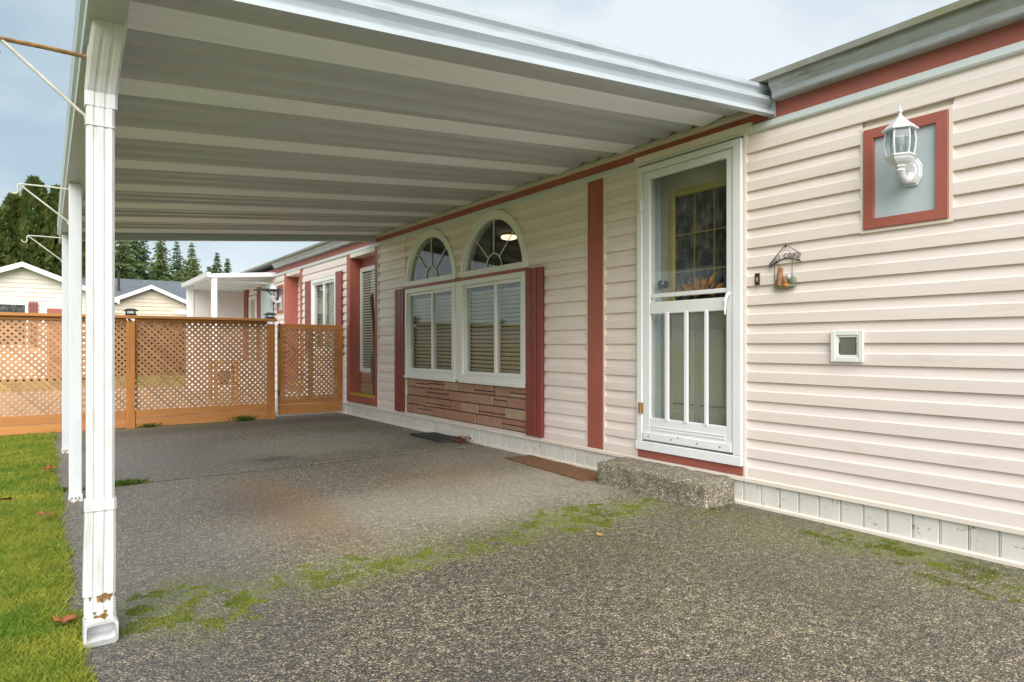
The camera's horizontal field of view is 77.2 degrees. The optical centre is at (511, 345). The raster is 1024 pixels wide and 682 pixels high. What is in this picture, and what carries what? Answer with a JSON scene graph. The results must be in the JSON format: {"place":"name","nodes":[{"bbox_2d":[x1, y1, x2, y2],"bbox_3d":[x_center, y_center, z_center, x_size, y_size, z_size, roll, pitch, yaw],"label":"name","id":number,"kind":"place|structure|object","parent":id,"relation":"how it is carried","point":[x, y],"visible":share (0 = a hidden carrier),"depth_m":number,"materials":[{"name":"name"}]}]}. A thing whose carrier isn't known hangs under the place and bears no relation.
{"place":"outdoors","nodes":[
{"label":"outdoors","id":0,"kind":"place"},
{"bbox_2d":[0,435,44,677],"bbox_3d":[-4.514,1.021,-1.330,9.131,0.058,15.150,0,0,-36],"label":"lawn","id":1,"kind":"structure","parent":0,"point":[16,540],"depth_m":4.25,"materials":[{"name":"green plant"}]},
{"bbox_2d":[0,432,100,681],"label":"grass","id":2,"kind":"structure","parent":1,"relation":"on","point":[22,603],"depth_m":2.76,"materials":[{"name":"green plant"}]},
{"bbox_2d":[36,511,53,514],"bbox_3d":[-2.604,0.936,3.581,0.094,0.023,0.114,11,-12,-19],"label":"fallen leaf","id":3,"kind":"object","parent":2,"relation":"on","point":[41,513],"visible":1,"depth_m":3.58,"materials":[{"name":"orange plant"}]},
{"bbox_2d":[52,615,79,623],"bbox_3d":[-1.567,0.955,2.248,0.091,0.023,0.074,10,-6,-36],"label":"fallen leaf","id":4,"kind":"object","parent":2,"relation":"on","point":[63,619],"visible":1,"depth_m":2.25,"materials":[{"name":"orange plant"}]},
{"bbox_2d":[0,312,276,435],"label":"lattice fence","id":5,"kind":"object","parent":1,"relation":"on","point":[129,413],"visible":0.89,"depth_m":7.94,"materials":[{"name":"brown wood"}]},
{"bbox_2d":[123,308,137,314],"bbox_3d":[-4.638,-0.409,7.792,0.153,0.086,0.153,0,0,-36],"label":"solar post light","id":6,"kind":"object","parent":5,"relation":"on","point":[130,309],"visible":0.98,"depth_m":7.75,"materials":[{"name":"black plastic"}]},
{"bbox_2d":[263,312,276,318],"bbox_3d":[-3.308,-0.409,8.757,0.153,0.086,0.153,0,0,-36],"label":"solar post light","id":7,"kind":"object","parent":5,"relation":"on","point":[272,314],"visible":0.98,"depth_m":8.71,"materials":[{"name":"black plastic"}]},
{"bbox_2d":[277,321,342,415],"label":"lattice gate","id":8,"kind":"structure","parent":5,"relation":"attached to","point":[311,400],"depth_m":9.08,"materials":[{"name":"brown wood"}]},
{"bbox_2d":[0,370,185,391],"bbox_3d":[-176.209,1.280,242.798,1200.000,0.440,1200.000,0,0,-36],"label":"ground","id":9,"kind":"structure","parent":0,"point":[39,386],"depth_m":18.41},
{"bbox_2d":[0,207,16,266],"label":"thuja tree","id":10,"kind":"object","parent":9,"relation":"on","point":[7,256],"visible":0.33,"depth_m":26.07,"materials":[{"name":"green plant"}]},
{"bbox_2d":[0,192,34,265],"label":"thuja tree","id":11,"kind":"object","parent":9,"relation":"on","point":[10,204],"visible":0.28,"depth_m":26.72,"materials":[{"name":"green plant"}]},
{"bbox_2d":[11,175,61,274],"bbox_3d":[-20.304,-3.165,27.323,2.648,8.331,2.676,0,0,-36],"label":"thuja tree","id":12,"kind":"object","parent":9,"relation":"on","point":[34,209],"visible":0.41,"depth_m":26.78,"materials":[{"name":"green plant"}]},
{"bbox_2d":[30,184,84,276],"bbox_3d":[-19.598,-3.011,27.729,2.552,8.024,2.687,0,0,-36],"label":"thuja tree","id":13,"kind":"object","parent":9,"relation":"on","point":[52,200],"visible":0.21,"depth_m":27.25,"materials":[{"name":"green plant"}]},
{"bbox_2d":[0,262,119,378],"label":"neighbour house","id":14,"kind":"structure","parent":9,"relation":"on","point":[26,288],"depth_m":19.16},
{"bbox_2d":[0,304,24,343],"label":"window glass","id":15,"kind":"structure","parent":14,"relation":"in","point":[3,307],"depth_m":18.87,"materials":[{"name":"grey glass"}]},
{"bbox_2d":[0,301,27,346],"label":"window","id":16,"kind":"structure","parent":14,"relation":"in","point":[1,302],"depth_m":18.98,"materials":[{"name":"white metal"}]},
{"bbox_2d":[47,308,61,377],"bbox_3d":[-13.856,-0.075,19.492,0.470,2.110,0.028,0,0,-36],"label":"house door","id":17,"kind":"structure","parent":14,"relation":"in","point":[49,310],"depth_m":19.45,"materials":[{"name":"red paint"}]},
{"bbox_2d":[50,241,84,278],"bbox_3d":[-19.330,-2.781,28.424,2.537,7.563,2.619,0,0,-36],"label":"thuja tree","id":18,"kind":"object","parent":9,"relation":"on","point":[83,258],"visible":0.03,"depth_m":27.83,"materials":[{"name":"green plant"}]},
{"bbox_2d":[58,271,185,367],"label":"neighbour house","id":19,"kind":"structure","parent":9,"relation":"on","point":[153,298],"depth_m":25.67,"materials":[{"name":"beige"}]},
{"bbox_2d":[115,241,149,279],"bbox_3d":[-22.983,-3.256,37.929,4.552,8.515,5.074,0,0,32],"label":"conifer tree","id":20,"kind":"object","parent":9,"relation":"on","point":[124,262],"visible":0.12,"depth_m":37.66,"materials":[{"name":"green plant"}]},
{"bbox_2d":[118,241,155,279],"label":"conifer tree","id":21,"kind":"object","parent":9,"relation":"on","point":[142,256],"visible":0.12,"depth_m":40.66,"materials":[{"name":"green plant"}]},
{"bbox_2d":[115,319,185,374],"bbox_3d":[-13.219,0.032,23.762,3.430,2.190,1.374,0,0,-36],"label":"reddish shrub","id":22,"kind":"object","parent":9,"relation":"on","point":[148,340],"visible":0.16,"depth_m":23.47,"materials":[{"name":"brown plant"}]},
{"bbox_2d":[145,241,175,280],"bbox_3d":[-21.216,-3.061,38.868,4.338,8.124,4.345,0,0,-36],"label":"conifer tree","id":23,"kind":"object","parent":9,"relation":"on","point":[160,257],"visible":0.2,"depth_m":38.77,"materials":[{"name":"green plant"}]},
{"bbox_2d":[165,241,187,280],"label":"conifer tree","id":24,"kind":"object","parent":9,"relation":"on","point":[177,264],"visible":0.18,"depth_m":42.92,"materials":[{"name":"green plant"}]},
{"bbox_2d":[173,270,184,281],"bbox_3d":[-20.169,-1.787,38.500,3.762,5.578,4.468,0,0,-36],"label":"conifer tree","id":25,"kind":"object","parent":9,"relation":"on","point":[177,277],"visible":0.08,"depth_m":38.52,"materials":[{"name":"green plant"}]},
{"bbox_2d":[182,243,202,279],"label":"conifer tree","id":26,"kind":"object","parent":9,"relation":"on","point":[189,260],"visible":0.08,"depth_m":43.91,"materials":[{"name":"green plant"}]},
{"bbox_2d":[184,259,201,281],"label":"conifer tree","id":27,"kind":"object","parent":9,"relation":"on","point":[192,272],"visible":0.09,"depth_m":40.80,"materials":[{"name":"green plant"}]},
{"bbox_2d":[206,266,212,273],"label":"conifer tree","id":28,"kind":"object","parent":9,"relation":"on","point":[209,268],"visible":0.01,"depth_m":42.28,"materials":[{"name":"green plant"}]},
{"bbox_2d":[212,264,218,272],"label":"conifer tree","id":29,"kind":"object","parent":9,"relation":"on","point":[214,269],"visible":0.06,"depth_m":43.39,"materials":[{"name":"green plant"}]},
{"bbox_2d":[212,253,223,272],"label":"conifer tree","id":30,"kind":"object","parent":9,"relation":"on","point":[217,257],"visible":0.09,"depth_m":45.36,"materials":[{"name":"green plant"}]},
{"bbox_2d":[222,258,231,272],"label":"conifer tree","id":31,"kind":"object","parent":9,"relation":"on","point":[227,269],"visible":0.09,"depth_m":45.72,"materials":[{"name":"green plant"}]},
{"bbox_2d":[240,0,1023,568],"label":"manufactured home","id":32,"kind":"object","parent":9,"relation":"on","point":[570,324],"visible":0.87,"depth_m":3.93,"materials":[{"name":"plastic"}]},
{"bbox_2d":[249,295,256,377],"bbox_3d":[-5.496,-0.175,13.643,0.070,1.750,0.580,0,0,-36],"label":"porch door","id":33,"kind":"structure","parent":32,"relation":"in","point":[251,298],"depth_m":13.80,"materials":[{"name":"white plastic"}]},
{"bbox_2d":[253,288,281,299],"bbox_3d":[-4.556,-0.941,11.953,0.427,0.215,0.400,0,0,-36],"label":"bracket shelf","id":34,"kind":"object","parent":32,"relation":"attached to","point":[262,289],"visible":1,"depth_m":11.90,"materials":[{"name":"metal"}]},
{"bbox_2d":[277,283,283,314],"bbox_3d":[-4.334,-0.870,12.028,0.042,0.565,0.435,0,0,-36],"label":"framed panel","id":35,"kind":"object","parent":32,"relation":"attached to","point":[280,308],"visible":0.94,"depth_m":12.00,"materials":[{"name":"plastic"}]},
{"bbox_2d":[269,283,280,302],"bbox_3d":[-4.427,-0.983,11.960,0.215,0.382,0.139,0,0,-36],"label":"wall lantern","id":36,"kind":"object","parent":35,"relation":"attached to","point":[273,297],"depth_m":11.94,"materials":[{"name":"white metal"}]},
{"bbox_2d":[311,275,334,354],"bbox_3d":[-2.914,-0.450,10.179,0.220,1.500,1.500,0,0,-36],"label":"window","id":37,"kind":"structure","parent":32,"relation":"in","point":[322,289],"depth_m":10.29,"materials":[{"name":"white plastic"}]},
{"bbox_2d":[403,282,457,381],"bbox_3d":[-0.916,-0.148,7.360,0.143,1.070,1.179,0,0,-36],"label":"window","id":38,"kind":"structure","parent":32,"relation":"in","point":[436,372],"depth_m":7.34,"materials":[{"name":"white plastic"}]},
{"bbox_2d":[405,229,456,286],"bbox_3d":[-0.917,-1.019,7.350,0.090,0.612,1.184,0,0,-36],"label":"arch window","id":39,"kind":"structure","parent":32,"relation":"in","point":[427,236],"depth_m":7.42,"materials":[{"name":"white plastic"}]},
{"bbox_2d":[458,271,525,387],"bbox_3d":[-0.175,-0.148,6.338,0.143,1.070,1.145,0,0,-36],"label":"window","id":40,"kind":"structure","parent":32,"relation":"in","point":[496,377],"depth_m":6.32,"materials":[{"name":"white plastic"}]},
{"bbox_2d":[460,210,529,277],"bbox_3d":[-0.170,-1.019,6.320,0.090,0.612,1.160,0,0,-36],"label":"arch window","id":41,"kind":"structure","parent":32,"relation":"in","point":[490,217],"depth_m":6.36,"materials":[{"name":"white plastic"}]},
{"bbox_2d":[501,232,516,239],"bbox_3d":[-0.041,-1.455,8.570,0.220,0.090,0.220,0,0,-36],"label":"ceiling lamp","id":42,"kind":"object","parent":32,"relation":"attached to","point":[505,236],"visible":0.81,"depth_m":8.49,"materials":[{"name":"white glass"}]},
{"bbox_2d":[655,159,726,425],"bbox_3d":[1.377,-0.300,4.397,0.145,2.200,1.100,0,0,-36],"label":"entry door","id":43,"kind":"structure","parent":32,"relation":"in","point":[691,204],"depth_m":4.54,"materials":[{"name":"beige paint"}]},
{"bbox_2d":[676,272,722,296],"bbox_3d":[1.298,-0.419,4.427,0.039,0.150,0.406,0,0,-36],"label":"leaf swag","id":44,"kind":"object","parent":43,"relation":"attached to","point":[699,285],"visible":0.62,"depth_m":4.42,"materials":[{"name":"plant"}]},
{"bbox_2d":[635,122,752,475],"bbox_3d":[1.233,-0.285,4.389,0.189,2.205,0.965,0,0,-36],"label":"storm door","id":45,"kind":"structure","parent":32,"relation":"in","point":[705,445],"depth_m":4.34,"materials":[{"name":"white metal"}]},
{"bbox_2d":[755,273,759,284],"bbox_3d":[1.510,-0.409,3.946,0.017,0.074,0.032,0,0,-36],"label":"doorbell","id":46,"kind":"object","parent":32,"relation":"attached to","point":[757,278],"visible":1,"depth_m":3.94,"materials":[{"name":"black plastic"}]},
{"bbox_2d":[768,244,801,288],"bbox_3d":[1.611,-0.468,3.797,0.044,0.264,0.216,0,0,-36],"label":"welcome sign","id":47,"kind":"object","parent":32,"relation":"attached to","point":[781,281],"visible":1,"depth_m":3.79,"materials":[{"name":"metal"}]},
{"bbox_2d":[830,330,863,362],"bbox_3d":[1.840,0.003,3.506,0.042,0.176,0.180,0,0,-36],"label":"wall vent","id":48,"kind":"object","parent":32,"relation":"attached to","point":[847,348],"visible":1,"depth_m":3.50,"materials":[{"name":"white plastic"}]},
{"bbox_2d":[860,104,953,233],"bbox_3d":[2.013,-0.884,3.282,0.042,0.565,0.435,0,0,-36],"label":"framed panel","id":49,"kind":"object","parent":32,"relation":"attached to","point":[889,200],"visible":0.94,"depth_m":3.25,"materials":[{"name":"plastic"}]},
{"bbox_2d":[881,105,921,186],"bbox_3d":[1.942,-0.999,3.186,0.215,0.382,0.139,0,0,-36],"label":"wall lantern","id":50,"kind":"object","parent":49,"relation":"attached to","point":[907,167],"depth_m":3.16,"materials":[{"name":"white metal"}]},
{"bbox_2d":[0,386,338,426],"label":"patio","id":51,"kind":"structure","parent":0,"point":[54,404],"depth_m":11.26,"materials":[{"name":"concrete"}]},
{"bbox_2d":[181,272,275,397],"bbox_3d":[-5.798,-0.205,13.029,1.260,2.410,2.740,0,0,-36],"label":"porch","id":52,"kind":"object","parent":51,"relation":"on","point":[208,294],"visible":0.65,"depth_m":13.77,"materials":[{"name":"white metal"}]},
{"bbox_2d":[209,361,238,405],"bbox_3d":[-4.855,0.635,10.810,0.400,0.730,0.400,0,0,-36],"label":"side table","id":53,"kind":"object","parent":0,"point":[227,383],"visible":0.22,"depth_m":10.76,"materials":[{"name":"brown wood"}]},
{"bbox_2d":[218,370,230,383],"bbox_3d":[-4.855,0.529,10.810,0.220,0.220,0.220,0,0,-36],"label":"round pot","id":54,"kind":"object","parent":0,"point":[224,375],"visible":0.19,"depth_m":10.75,"materials":[{"name":"ceramic"}]},
{"bbox_2d":[370,347,374,394],"bbox_3d":[-1.859,0.349,8.733,0.148,0.650,0.148,0,0,-36],"label":"floor vase","id":55,"kind":"object","parent":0,"point":[372,363],"visible":0.37,"depth_m":8.68,"materials":[{"name":"ceramic"}]},
{"bbox_2d":[370,292,374,346],"bbox_3d":[-1.897,-0.090,8.773,0.050,1.281,0.144,0,0,-41],"label":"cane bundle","id":56,"kind":"object","parent":55,"relation":"in","point":[372,310],"visible":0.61,"depth_m":8.77,"materials":[{"name":"brown wood"}]},
{"bbox_2d":[0,0,958,274],"label":"sky","id":57,"kind":"structure","parent":0,"point":[744,39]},
{"bbox_2d":[44,413,1023,681],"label":"driveway","id":58,"kind":"structure","parent":0,"point":[252,507],"depth_m":2.74,"materials":[{"name":"grey asphalt"}]},
{"bbox_2d":[43,486,84,491],"bbox_3d":[-3.048,0.985,4.442,0.339,0.050,0.178,0,0,-36],"label":"weed tuft","id":59,"kind":"object","parent":58,"relation":"on","point":[65,489],"visible":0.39,"depth_m":4.38,"materials":[{"name":"green plant"}]},
{"bbox_2d":[68,476,153,489],"bbox_3d":[-2.843,0.983,4.559,0.517,0.055,0.183,0,0,-36],"label":"weed tuft","id":60,"kind":"object","parent":58,"relation":"on","point":[118,483],"visible":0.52,"depth_m":4.61,"materials":[{"name":"green plant"}]},
{"bbox_2d":[136,422,162,427],"bbox_3d":[-4.441,0.975,7.853,0.279,0.069,0.193,0,0,-14],"label":"weed tuft","id":61,"kind":"object","parent":58,"relation":"on","point":[145,425],"visible":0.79,"depth_m":7.84,"materials":[{"name":"green plant"}]},
{"bbox_2d":[228,415,255,421],"bbox_3d":[-3.576,0.960,8.525,0.317,0.100,0.294,0,0,4],"label":"weed tuft","id":62,"kind":"object","parent":58,"relation":"on","point":[245,418],"visible":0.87,"depth_m":8.48,"materials":[{"name":"green plant"}]},
{"bbox_2d":[57,0,775,648],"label":"carport","id":63,"kind":"object","parent":58,"relation":"on","point":[285,120],"visible":0.98,"depth_m":3.39,"materials":[{"name":"paint"}]},
{"bbox_2d":[9,183,68,224],"bbox_3d":[-2.951,-0.888,4.005,0.304,0.233,0.011,0,0,-36],"label":"basket bracket","id":64,"kind":"object","parent":63,"relation":"attached to","point":[40,200],"visible":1,"depth_m":4.00,"materials":[{"name":"white metal"}]},
{"bbox_2d":[21,235,61,261],"bbox_3d":[-4.296,-0.888,5.859,0.304,0.233,0.011,0,0,-36],"label":"basket bracket","id":65,"kind":"object","parent":63,"relation":"attached to","point":[27,236],"visible":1,"depth_m":5.85,"materials":[{"name":"white metal"}]},
{"bbox_2d":[0,36,86,120],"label":"basket bracket","id":66,"kind":"object","parent":63,"relation":"attached to","point":[4,40],"visible":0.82,"depth_m":2.14,"materials":[{"name":"metal"}]},
{"bbox_2d":[410,432,464,441],"bbox_3d":[-0.809,0.981,6.902,0.276,0.032,0.722,0,0,-36],"label":"rubber mat","id":67,"kind":"object","parent":58,"relation":"on","point":[436,436],"visible":0.96,"depth_m":6.83,"materials":[{"name":"black rubber"}]},
{"bbox_2d":[452,435,473,442],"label":"leaf litter","id":68,"kind":"object","parent":58,"relation":"on","point":[465,439],"visible":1,"depth_m":6.57,"materials":[{"name":"brown plant"}]},
{"bbox_2d":[58,422,1023,634],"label":"moss","id":69,"kind":"object","parent":58,"relation":"on","point":[219,620],"visible":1,"depth_m":2.83,"materials":[{"name":"green plant"}]},
{"bbox_2d":[505,455,597,480],"bbox_3d":[0.363,0.992,5.245,0.313,0.012,1.165,0,0,-33],"label":"door mat","id":70,"kind":"object","parent":58,"relation":"on","point":[574,472],"depth_m":5.20,"materials":[{"name":"brown fabric"}]},
{"bbox_2d":[597,457,734,509],"bbox_3d":[1.018,0.933,4.370,0.332,0.215,0.970,0,0,-36],"label":"doorstep","id":71,"kind":"object","parent":58,"relation":"on","point":[689,488],"visible":0.92,"depth_m":4.17,"materials":[{"name":"grey concrete"}]}
]}

